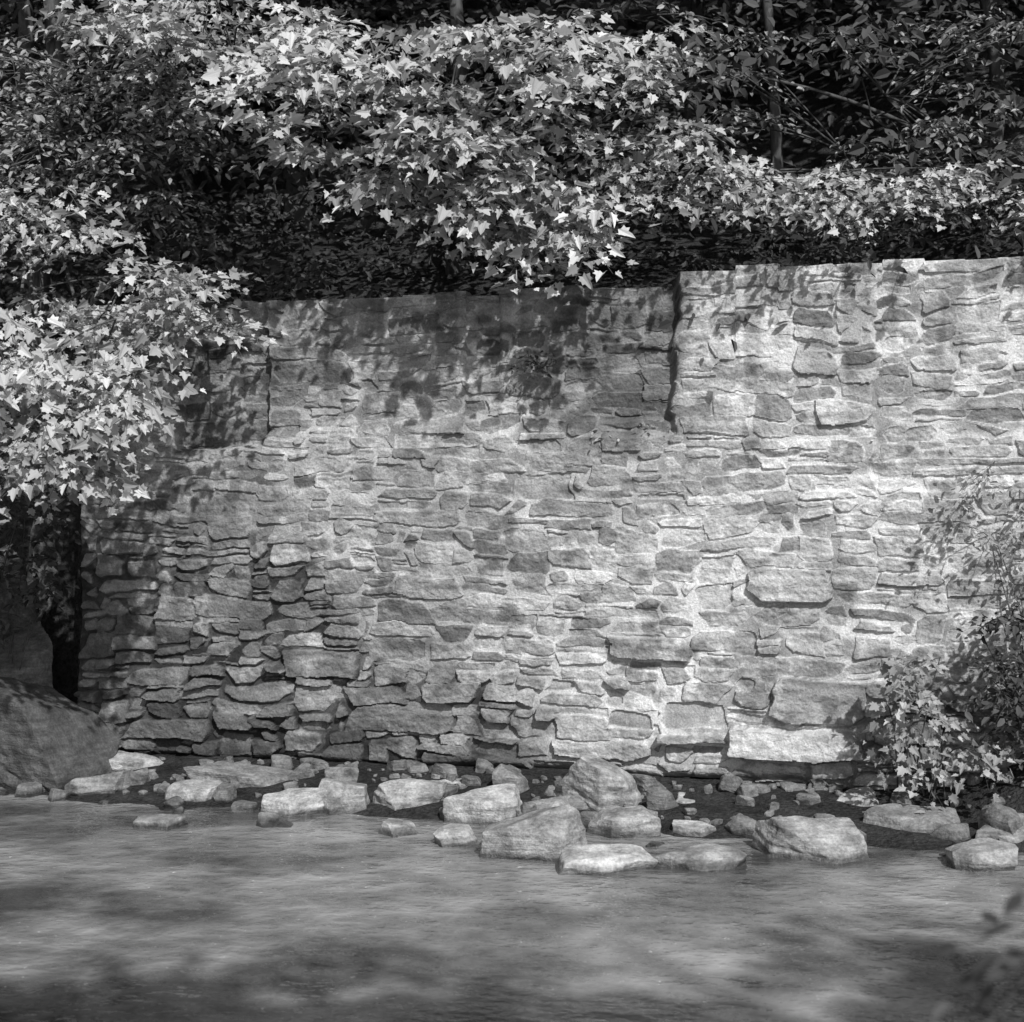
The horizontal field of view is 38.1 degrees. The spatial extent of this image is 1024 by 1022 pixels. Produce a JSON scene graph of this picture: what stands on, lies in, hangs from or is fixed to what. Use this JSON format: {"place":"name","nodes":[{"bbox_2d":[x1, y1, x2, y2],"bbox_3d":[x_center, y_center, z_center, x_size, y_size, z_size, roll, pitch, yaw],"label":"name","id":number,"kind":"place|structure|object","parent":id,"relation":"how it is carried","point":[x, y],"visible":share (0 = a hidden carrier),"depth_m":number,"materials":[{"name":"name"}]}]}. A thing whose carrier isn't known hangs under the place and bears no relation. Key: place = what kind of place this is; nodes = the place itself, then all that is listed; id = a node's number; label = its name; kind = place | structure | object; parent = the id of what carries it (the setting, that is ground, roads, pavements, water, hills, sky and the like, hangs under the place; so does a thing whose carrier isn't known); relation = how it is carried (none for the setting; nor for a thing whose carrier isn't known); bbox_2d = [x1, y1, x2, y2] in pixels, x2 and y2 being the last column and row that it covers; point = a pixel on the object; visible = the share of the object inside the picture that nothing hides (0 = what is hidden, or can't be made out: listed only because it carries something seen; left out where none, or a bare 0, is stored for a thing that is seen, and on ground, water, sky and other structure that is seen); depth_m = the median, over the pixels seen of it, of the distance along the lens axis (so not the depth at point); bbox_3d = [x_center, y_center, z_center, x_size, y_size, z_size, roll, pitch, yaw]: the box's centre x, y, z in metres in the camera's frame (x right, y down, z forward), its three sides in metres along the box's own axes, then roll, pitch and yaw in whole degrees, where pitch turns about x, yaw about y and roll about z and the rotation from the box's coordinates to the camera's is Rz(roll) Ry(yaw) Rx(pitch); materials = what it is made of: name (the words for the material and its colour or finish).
{"place":"outdoors","nodes":[
{"label":"outdoors","id":0,"kind":"place"},
{"bbox_2d":[284,0,314,219],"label":"woodland tree","id":1,"kind":"object","parent":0,"point":[292,169],"visible":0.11,"depth_m":17.82,"materials":[{"name":"black wood"}]},
{"bbox_2d":[0,794,1023,1021],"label":"river water","id":2,"kind":"structure","parent":0,"point":[109,913],"depth_m":8.16,"materials":[{"name":"grey liquid"}]},
{"bbox_2d":[133,814,188,830],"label":"river rock","id":3,"kind":"object","parent":2,"relation":"on","point":[163,822],"visible":0.91,"depth_m":10.76,"materials":[{"name":"stone"}]},
{"bbox_2d":[378,818,417,836],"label":"river rock","id":4,"kind":"object","parent":2,"relation":"in","point":[392,827],"visible":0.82,"depth_m":10.54,"materials":[{"name":"stone"}]},
{"bbox_2d":[433,823,477,847],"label":"river rock","id":5,"kind":"object","parent":2,"relation":"on","point":[454,835],"visible":0.87,"depth_m":10.21,"materials":[{"name":"stone"}]},
{"bbox_2d":[555,843,658,874],"bbox_3d":[0.598,2.282,9.583,0.694,0.184,0.411,0,0,0],"label":"river rock","id":6,"kind":"object","parent":2,"relation":"in","point":[596,859],"visible":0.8,"depth_m":9.50,"materials":[{"name":"stone"}]},
{"bbox_2d":[651,843,746,870],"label":"river rock","id":7,"kind":"object","parent":2,"relation":"in","point":[707,857],"visible":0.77,"depth_m":9.60,"materials":[{"name":"stone"}]},
{"bbox_2d":[0,0,1023,852],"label":"ground","id":8,"kind":"structure","parent":0,"point":[62,628],"depth_m":15.84,"materials":[{"name":"soil"}]},
{"bbox_2d":[0,543,36,639],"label":"bank boulder","id":9,"kind":"object","parent":8,"relation":"on","point":[24,614],"visible":0.18,"depth_m":13.73,"materials":[{"name":"stone"}]},
{"bbox_2d":[0,621,52,687],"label":"bank boulder","id":10,"kind":"object","parent":8,"relation":"on","point":[36,665],"visible":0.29,"depth_m":13.20,"materials":[{"name":"stone"}]},
{"bbox_2d":[0,488,82,669],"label":"bank fern","id":11,"kind":"object","parent":8,"relation":"on","point":[36,583],"visible":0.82,"depth_m":12.95,"materials":[{"name":"black plant"}]},
{"bbox_2d":[26,494,63,621],"bbox_3d":[-4.512,1.488,14.449,0.550,3.376,0.682,0,0,-33],"label":"bank boulder","id":12,"kind":"object","parent":8,"relation":"on","point":[56,545],"visible":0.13,"depth_m":14.23,"materials":[{"name":"stone"}]},
{"bbox_2d":[0,677,120,791],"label":"bank boulder","id":13,"kind":"object","parent":8,"relation":"on","point":[50,737],"visible":0.62,"depth_m":12.28,"materials":[{"name":"stone"}]},
{"bbox_2d":[65,770,130,795],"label":"river rock","id":14,"kind":"object","parent":8,"relation":"on","point":[113,782],"visible":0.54,"depth_m":11.91,"materials":[{"name":"stone"}]},
{"bbox_2d":[109,750,163,770],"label":"river rock","id":15,"kind":"object","parent":8,"relation":"on","point":[120,760],"visible":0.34,"depth_m":12.72,"materials":[{"name":"stone"}]},
{"bbox_2d":[0,0,356,524],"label":"maple tree","id":16,"kind":"object","parent":8,"relation":"on","point":[89,436],"visible":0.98,"depth_m":11.66,"materials":[{"name":"grey plant"}]},
{"bbox_2d":[0,0,376,308],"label":"beech tree","id":17,"kind":"object","parent":8,"relation":"on","point":[24,89],"visible":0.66,"depth_m":13.24,"materials":[{"name":"grey plant"}]},
{"bbox_2d":[164,778,221,801],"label":"river rock","id":18,"kind":"object","parent":8,"relation":"on","point":[198,790],"visible":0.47,"depth_m":11.72,"materials":[{"name":"stone"}]},
{"bbox_2d":[183,761,292,787],"bbox_3d":[-2.146,2.274,12.226,1.057,0.387,0.499,0,0,0],"label":"river rock","id":19,"kind":"object","parent":8,"relation":"on","point":[245,775],"visible":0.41,"depth_m":12.10,"materials":[{"name":"stone"}]},
{"bbox_2d":[0,0,509,86],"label":"hillside forest","id":20,"kind":"object","parent":8,"relation":"on","point":[381,16],"visible":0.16,"depth_m":22.16,"materials":[{"name":"grey plant"}]},
{"bbox_2d":[260,788,326,816],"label":"river rock","id":21,"kind":"object","parent":8,"relation":"on","point":[291,802],"visible":0.68,"depth_m":11.26,"materials":[{"name":"stone"}]},
{"bbox_2d":[318,778,369,814],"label":"river rock","id":22,"kind":"object","parent":8,"relation":"on","point":[343,797],"visible":0.73,"depth_m":11.30,"materials":[{"name":"stone"}]},
{"bbox_2d":[373,778,445,810],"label":"river rock","id":23,"kind":"object","parent":8,"relation":"on","point":[396,794],"visible":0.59,"depth_m":11.35,"materials":[{"name":"stone"}]},
{"bbox_2d":[201,0,640,305],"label":"maple tree","id":24,"kind":"object","parent":8,"relation":"on","point":[462,146],"visible":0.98,"depth_m":11.81,"materials":[{"name":"grey plant"}]},
{"bbox_2d":[430,779,461,783],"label":"river rock","id":25,"kind":"object","parent":8,"relation":"on","point":[447,781],"visible":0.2,"depth_m":11.96,"materials":[{"name":"stone"}]},
{"bbox_2d":[443,783,522,824],"bbox_3d":[-0.202,2.250,11.067,0.586,0.401,0.411,0,0,19],"label":"river rock","id":26,"kind":"object","parent":8,"relation":"on","point":[489,805],"visible":0.63,"depth_m":10.95,"materials":[{"name":"stone"}]},
{"bbox_2d":[0,0,1023,474],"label":"woodland understorey","id":27,"kind":"object","parent":8,"relation":"on","point":[744,60],"visible":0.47,"depth_m":14.15,"materials":[{"name":"plant"}]},
{"bbox_2d":[0,752,1023,855],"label":"rock rubble","id":28,"kind":"object","parent":8,"relation":"on","point":[997,814],"visible":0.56,"depth_m":11.48,"materials":[{"name":"stone"}]},
{"bbox_2d":[479,805,587,861],"bbox_3d":[0.148,2.270,10.024,0.737,0.560,0.535,0,0,12],"label":"river rock","id":29,"kind":"object","parent":8,"relation":"on","point":[549,834],"visible":0.59,"depth_m":9.83,"materials":[{"name":"stone"}]},
{"bbox_2d":[74,256,1023,789],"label":"stone retaining wall","id":30,"kind":"structure","parent":8,"relation":"on","point":[428,530],"depth_m":12.22,"materials":[{"name":"grey stone"}]},
{"bbox_2d":[508,350,567,385],"bbox_3d":[0.208,-1.196,12.224,0.448,0.354,0.520,0,0,-15],"label":"wall weed","id":31,"kind":"object","parent":30,"relation":"attached to","point":[541,367],"depth_m":12.22,"materials":[{"name":"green plant"}]},
{"bbox_2d":[590,423,650,447],"bbox_3d":[0.971,-0.681,12.183,0.661,0.353,0.330,0,0,0],"label":"wall weed","id":32,"kind":"object","parent":30,"relation":"attached to","point":[597,439],"depth_m":12.13,"materials":[{"name":"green plant"}]},
{"bbox_2d":[529,796,570,809],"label":"river rock","id":33,"kind":"object","parent":8,"relation":"on","point":[552,802],"visible":0.32,"depth_m":11.18,"materials":[{"name":"stone"}]},
{"bbox_2d":[553,753,641,811],"bbox_3d":[0.696,2.221,11.386,0.469,0.682,0.717,0,0,-41],"label":"river rock","id":34,"kind":"object","parent":8,"relation":"on","point":[593,782],"visible":0.52,"depth_m":11.22,"materials":[{"name":"stone"}]},
{"bbox_2d":[586,805,660,838],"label":"river rock","id":35,"kind":"object","parent":8,"relation":"on","point":[640,821],"visible":0.67,"depth_m":10.48,"materials":[{"name":"stone"}]},
{"bbox_2d":[676,792,694,803],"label":"river rock","id":36,"kind":"object","parent":8,"relation":"on","point":[680,799],"visible":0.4,"depth_m":11.32,"materials":[{"name":"stone"}]},
{"bbox_2d":[672,820,715,836],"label":"river rock","id":37,"kind":"object","parent":8,"relation":"on","point":[691,828],"visible":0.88,"depth_m":10.53,"materials":[{"name":"stone"}]},
{"bbox_2d":[494,0,1023,247],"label":"beech tree","id":38,"kind":"object","parent":8,"relation":"on","point":[991,62],"visible":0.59,"depth_m":13.61,"materials":[{"name":"grey plant"}]},
{"bbox_2d":[546,0,1023,271],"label":"maple tree","id":39,"kind":"object","parent":8,"relation":"on","point":[621,169],"visible":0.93,"depth_m":11.79,"materials":[{"name":"grey plant"}]},
{"bbox_2d":[751,816,868,863],"bbox_3d":[2.021,2.262,9.981,0.850,0.405,0.495,0,0,32],"label":"river rock","id":40,"kind":"object","parent":8,"relation":"on","point":[835,840],"visible":0.65,"depth_m":9.85,"materials":[{"name":"stone"}]},
{"bbox_2d":[837,786,878,806],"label":"river rock","id":41,"kind":"object","parent":8,"relation":"on","point":[864,796],"visible":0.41,"depth_m":11.21,"materials":[{"name":"stone"}]},
{"bbox_2d":[863,803,959,833],"bbox_3d":[2.820,2.267,10.579,0.746,0.294,0.514,0,0,0],"label":"river rock","id":42,"kind":"object","parent":8,"relation":"on","point":[930,820],"visible":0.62,"depth_m":10.53,"materials":[{"name":"stone"}]},
{"bbox_2d":[853,650,1023,812],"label":"riverside bush","id":43,"kind":"object","parent":8,"relation":"on","point":[919,699],"visible":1,"depth_m":10.85,"materials":[{"name":"grey plant"}]},
{"bbox_2d":[929,461,1023,694],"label":"creeper shrub","id":44,"kind":"object","parent":8,"relation":"on","point":[968,506],"visible":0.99,"depth_m":11.14,"materials":[{"name":"grey plant"}]},
{"bbox_2d":[932,881,1023,1021],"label":"bank shrub","id":45,"kind":"object","parent":8,"relation":"on","point":[998,968],"visible":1,"depth_m":2.63,"materials":[{"name":"grey plant"}]},
{"bbox_2d":[945,838,1017,872],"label":"river rock","id":46,"kind":"object","parent":8,"relation":"on","point":[976,855],"visible":0.81,"depth_m":9.52,"materials":[{"name":"stone"}]},
{"bbox_2d":[951,590,1023,769],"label":"shaded bush","id":47,"kind":"object","parent":8,"relation":"on","point":[1015,708],"visible":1,"depth_m":10.87,"materials":[{"name":"grey plant"}]},
{"bbox_2d":[975,813,1023,842],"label":"river rock","id":48,"kind":"object","parent":8,"relation":"on","point":[989,831],"visible":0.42,"depth_m":10.22,"materials":[{"name":"stone"}]},
{"bbox_2d":[610,0,632,112],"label":"woodland tree","id":49,"kind":"object","parent":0,"point":[618,23],"visible":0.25,"depth_m":19.89,"materials":[{"name":"black wood"}]},
{"bbox_2d":[681,0,704,144],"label":"woodland tree","id":50,"kind":"object","parent":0,"point":[697,12],"visible":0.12,"depth_m":18.55,"materials":[{"name":"black wood"}]}
]}

